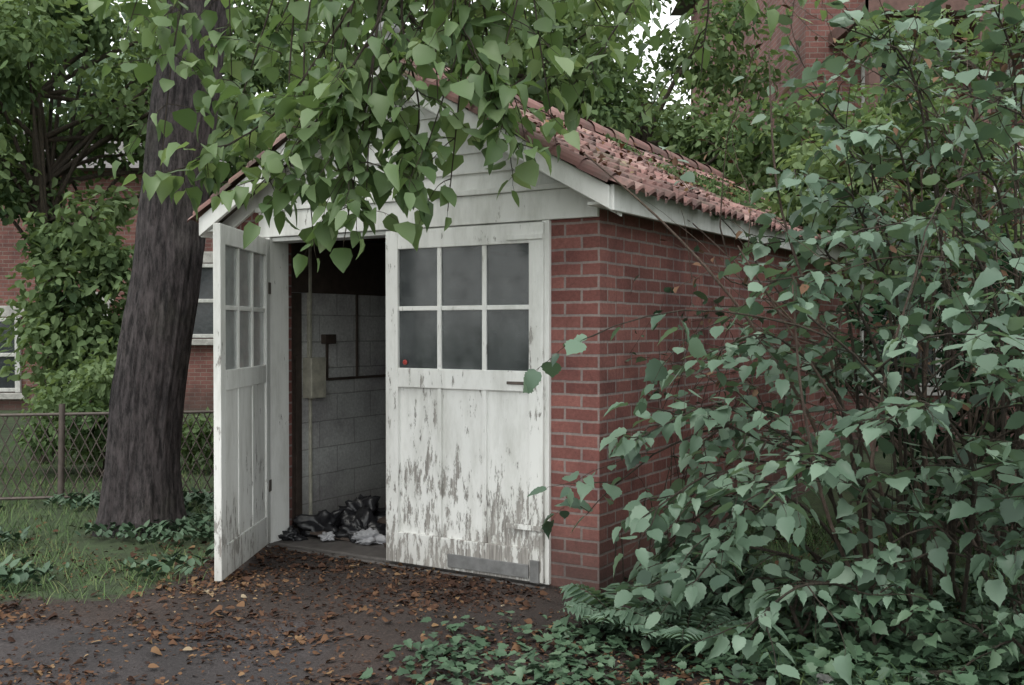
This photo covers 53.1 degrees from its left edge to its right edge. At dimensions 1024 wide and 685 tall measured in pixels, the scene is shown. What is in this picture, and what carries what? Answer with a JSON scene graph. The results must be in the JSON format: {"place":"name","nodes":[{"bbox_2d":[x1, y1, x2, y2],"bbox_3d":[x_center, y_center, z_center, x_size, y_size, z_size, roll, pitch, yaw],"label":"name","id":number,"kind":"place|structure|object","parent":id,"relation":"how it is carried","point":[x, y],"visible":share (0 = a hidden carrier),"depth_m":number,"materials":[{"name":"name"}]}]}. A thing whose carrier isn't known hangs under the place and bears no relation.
{"place":"outdoors","nodes":[
{"label":"outdoors","id":0,"kind":"place"},
{"bbox_2d":[0,443,213,604],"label":"lawn grass","id":1,"kind":"structure","parent":0,"point":[14,502],"depth_m":7.11,"materials":[{"name":"green plant"}]},
{"bbox_2d":[17,0,690,119],"label":"sky","id":2,"kind":"structure","parent":0,"point":[666,18],"materials":[{"name":"white"}]},
{"bbox_2d":[0,410,1019,684],"bbox_3d":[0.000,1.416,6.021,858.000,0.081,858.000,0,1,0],"label":"ground","id":3,"kind":"structure","parent":0,"point":[138,658],"depth_m":5.32,"materials":[{"name":"brown soil"}]},
{"bbox_2d":[0,54,58,146],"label":"maple tree","id":4,"kind":"object","parent":3,"relation":"on","point":[19,110],"visible":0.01,"depth_m":13.22,"materials":[{"name":"green plant"}]},
{"bbox_2d":[10,337,117,475],"bbox_3d":[-4.240,0.657,10.237,1.454,1.436,1.420,0,1,-23],"label":"lilac bush","id":5,"kind":"object","parent":3,"relation":"on","point":[95,383],"visible":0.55,"depth_m":10.06,"materials":[{"name":"green plant"}]},
{"bbox_2d":[0,487,213,588],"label":"weed patch","id":6,"kind":"object","parent":3,"relation":"on","point":[20,575],"visible":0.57,"depth_m":7.13,"materials":[{"name":"green plant"}]},
{"bbox_2d":[0,171,213,409],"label":"brick walls","id":7,"kind":"structure","parent":3,"relation":"on","point":[199,393],"depth_m":18.99,"materials":[{"name":"red brick"}]},
{"bbox_2d":[0,264,212,392],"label":"window frames","id":8,"kind":"structure","parent":7,"relation":"in","point":[18,387],"depth_m":18.94,"materials":[{"name":"white wood"}]},
{"bbox_2d":[0,268,212,387],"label":"window glass","id":9,"kind":"object","parent":8,"relation":"in","point":[204,320],"visible":0.15,"depth_m":18.98,"materials":[{"name":"grey glass"}]},
{"bbox_2d":[0,252,212,398],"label":"window sills","id":10,"kind":"structure","parent":7,"relation":"attached to","point":[207,258],"depth_m":18.95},
{"bbox_2d":[16,132,239,170],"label":"roof","id":11,"kind":"structure","parent":7,"relation":"on","point":[108,167],"depth_m":18.88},
{"bbox_2d":[0,404,213,505],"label":"wire fence","id":12,"kind":"object","parent":3,"relation":"on","point":[62,436],"visible":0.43,"depth_m":8.62,"materials":[{"name":"metal"}]},
{"bbox_2d":[0,0,363,461],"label":"maple tree","id":13,"kind":"object","parent":3,"relation":"on","point":[59,328],"visible":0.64,"depth_m":11.10,"materials":[{"name":"green plant"}]},
{"bbox_2d":[180,407,213,471],"bbox_3d":[-2.611,0.857,10.625,2.034,1.065,1.518,0,1,0],"label":"lilac bush","id":14,"kind":"object","parent":3,"relation":"on","point":[190,440],"visible":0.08,"depth_m":10.48,"materials":[{"name":"green plant"}]},
{"bbox_2d":[0,0,683,153],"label":"distant trees","id":15,"kind":"object","parent":3,"relation":"on","point":[76,64],"visible":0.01,"depth_m":33.65,"materials":[{"name":"green plant"}]},
{"bbox_2d":[80,0,829,537],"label":"shade tree","id":16,"kind":"object","parent":3,"relation":"on","point":[188,146],"visible":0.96,"depth_m":5.28,"materials":[{"name":"green plant"}]},
{"bbox_2d":[231,0,696,174],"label":"elm tree","id":17,"kind":"object","parent":3,"relation":"on","point":[606,115],"visible":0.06,"depth_m":13.20,"materials":[{"name":"green plant"}]},
{"bbox_2d":[0,518,1013,684],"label":"fallen leaves","id":18,"kind":"object","parent":3,"relation":"on","point":[156,650],"visible":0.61,"depth_m":5.32,"materials":[{"name":"brown plant"}]},
{"bbox_2d":[0,535,1020,684],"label":"leaf litter crumbs","id":19,"kind":"object","parent":3,"relation":"on","point":[291,623],"visible":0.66,"depth_m":5.28,"materials":[{"name":"brown plant"}]},
{"bbox_2d":[187,21,862,594],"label":"brick garage","id":20,"kind":"structure","parent":3,"relation":"on","point":[389,367],"depth_m":6.28,"materials":[{"name":"brick"}]},
{"bbox_2d":[213,223,271,580],"bbox_3d":[-1.693,0.340,6.475,0.060,2.075,1.110,0,1,1],"label":"open door leaf","id":21,"kind":"structure","parent":20,"relation":"in","point":[241,277],"depth_m":6.36,"materials":[{"name":"white paint"}]},
{"bbox_2d":[278,494,385,547],"bbox_3d":[-1.032,1.259,7.290,1.055,0.296,0.805,0,1,18],"label":"rubbish pile","id":22,"kind":"object","parent":20,"relation":"in","point":[360,519],"visible":0.62,"depth_m":7.17,"materials":[{"name":"black plastic"}]},
{"bbox_2d":[386,222,544,583],"bbox_3d":[-0.305,0.344,6.170,1.140,2.075,0.070,0,1,31],"label":"closed door leaf","id":23,"kind":"structure","parent":20,"relation":"in","point":[465,309],"depth_m":6.16,"materials":[{"name":"white paint"}]},
{"bbox_2d":[559,581,701,634],"bbox_3d":[0.574,1.322,4.990,0.704,0.218,0.718,0,1,0],"label":"fern","id":24,"kind":"object","parent":3,"relation":"on","point":[587,605],"visible":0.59,"depth_m":5.02,"materials":[{"name":"green plant"}]},
{"bbox_2d":[596,605,755,653],"bbox_3d":[0.789,1.329,4.744,0.662,0.211,0.581,-1,1,-39],"label":"fern","id":25,"kind":"object","parent":3,"relation":"on","point":[679,633],"visible":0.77,"depth_m":4.70,"materials":[{"name":"green plant"}]},
{"bbox_2d":[359,610,1021,684],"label":"ground ivy","id":26,"kind":"object","parent":3,"relation":"on","point":[616,640],"visible":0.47,"depth_m":4.48,"materials":[{"name":"green plant"}]},
{"bbox_2d":[646,575,752,613],"bbox_3d":[1.000,1.327,5.362,0.698,0.198,0.670,0,1,24],"label":"fern","id":27,"kind":"object","parent":3,"relation":"on","point":[708,601],"visible":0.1,"depth_m":5.12,"materials":[{"name":"green plant"}]},
{"bbox_2d":[485,0,939,230],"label":"elm tree","id":28,"kind":"object","parent":3,"relation":"on","point":[755,157],"visible":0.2,"depth_m":13.27,"materials":[{"name":"green plant"}]},
{"bbox_2d":[610,236,816,582],"bbox_3d":[0.993,0.350,6.500,2.367,2.077,1.483,0,1,-12],"label":"wall vine","id":29,"kind":"object","parent":3,"relation":"on","point":[753,239],"depth_m":6.55,"materials":[{"name":"green plant"}]},
{"bbox_2d":[523,0,1023,684],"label":"leafy shrub","id":30,"kind":"object","parent":3,"relation":"on","point":[681,560],"visible":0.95,"depth_m":4.94,"materials":[{"name":"green plant"}]},
{"bbox_2d":[584,4,1006,613],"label":"bare sapling stems","id":31,"kind":"object","parent":3,"relation":"on","point":[870,530],"visible":0.53,"depth_m":5.23,"materials":[{"name":"brown plant"}]},
{"bbox_2d":[624,560,1023,684],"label":"ground ivy","id":32,"kind":"object","parent":3,"relation":"on","point":[813,666],"visible":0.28,"depth_m":4.43,"materials":[{"name":"green plant"}]},
{"bbox_2d":[812,673,835,684],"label":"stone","id":33,"kind":"object","parent":3,"relation":"on","point":[825,677],"visible":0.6,"depth_m":4.20,"materials":[{"name":"grey stone"}]},
{"bbox_2d":[626,0,1023,572],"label":"leafy shrub","id":34,"kind":"object","parent":3,"relation":"on","point":[986,360],"visible":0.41,"depth_m":5.71,"materials":[{"name":"green plant"}]},
{"bbox_2d":[635,510,1023,684],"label":"undergrowth","id":35,"kind":"object","parent":3,"relation":"on","point":[810,536],"visible":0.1,"depth_m":6.16,"materials":[{"name":"green plant"}]},
{"bbox_2d":[644,0,1023,550],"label":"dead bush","id":36,"kind":"object","parent":3,"relation":"on","point":[803,289],"visible":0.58,"depth_m":5.98,"materials":[{"name":"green plant"}]},
{"bbox_2d":[673,511,1023,684],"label":"shrub","id":37,"kind":"object","parent":3,"relation":"on","point":[904,625],"visible":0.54,"depth_m":4.45,"materials":[{"name":"green plant"}]},
{"bbox_2d":[691,0,1023,439],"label":"brick walls","id":38,"kind":"structure","parent":3,"relation":"on","point":[811,50],"depth_m":14.01,"materials":[{"name":"red brick"}]},
{"bbox_2d":[671,0,695,15],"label":"roof","id":39,"kind":"structure","parent":38,"relation":"on","point":[680,12],"depth_m":22.84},
{"bbox_2d":[852,47,945,395],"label":"window sills","id":40,"kind":"structure","parent":38,"relation":"attached to","point":[929,390],"depth_m":13.89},
{"bbox_2d":[860,55,942,386],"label":"window frames","id":41,"kind":"structure","parent":38,"relation":"in","point":[863,101],"depth_m":13.92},
{"bbox_2d":[878,62,934,378],"bbox_3d":[8.150,-3.050,13.946,6.700,7.200,0.016,0,1,0],"label":"window glass","id":42,"kind":"object","parent":41,"relation":"in","point":[930,367],"visible":0.07,"depth_m":13.98,"materials":[{"name":"glass"}]},
{"bbox_2d":[737,0,1023,443],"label":"linden tree","id":43,"kind":"object","parent":3,"relation":"on","point":[901,110],"visible":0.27,"depth_m":8.86,"materials":[{"name":"green plant"}]},
{"bbox_2d":[806,221,1023,532],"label":"yew bush","id":44,"kind":"object","parent":3,"relation":"on","point":[877,317],"visible":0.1,"depth_m":7.49,"materials":[{"name":"green plant"}]},
{"bbox_2d":[828,0,1023,451],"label":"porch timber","id":45,"kind":"object","parent":3,"relation":"on","point":[838,33],"visible":0.25,"depth_m":12.39,"materials":[{"name":"white wood"}]},
{"bbox_2d":[892,146,1023,218],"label":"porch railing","id":46,"kind":"object","parent":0,"point":[994,189],"visible":0.01,"depth_m":12.41,"materials":[{"name":"white wood"}]}
]}

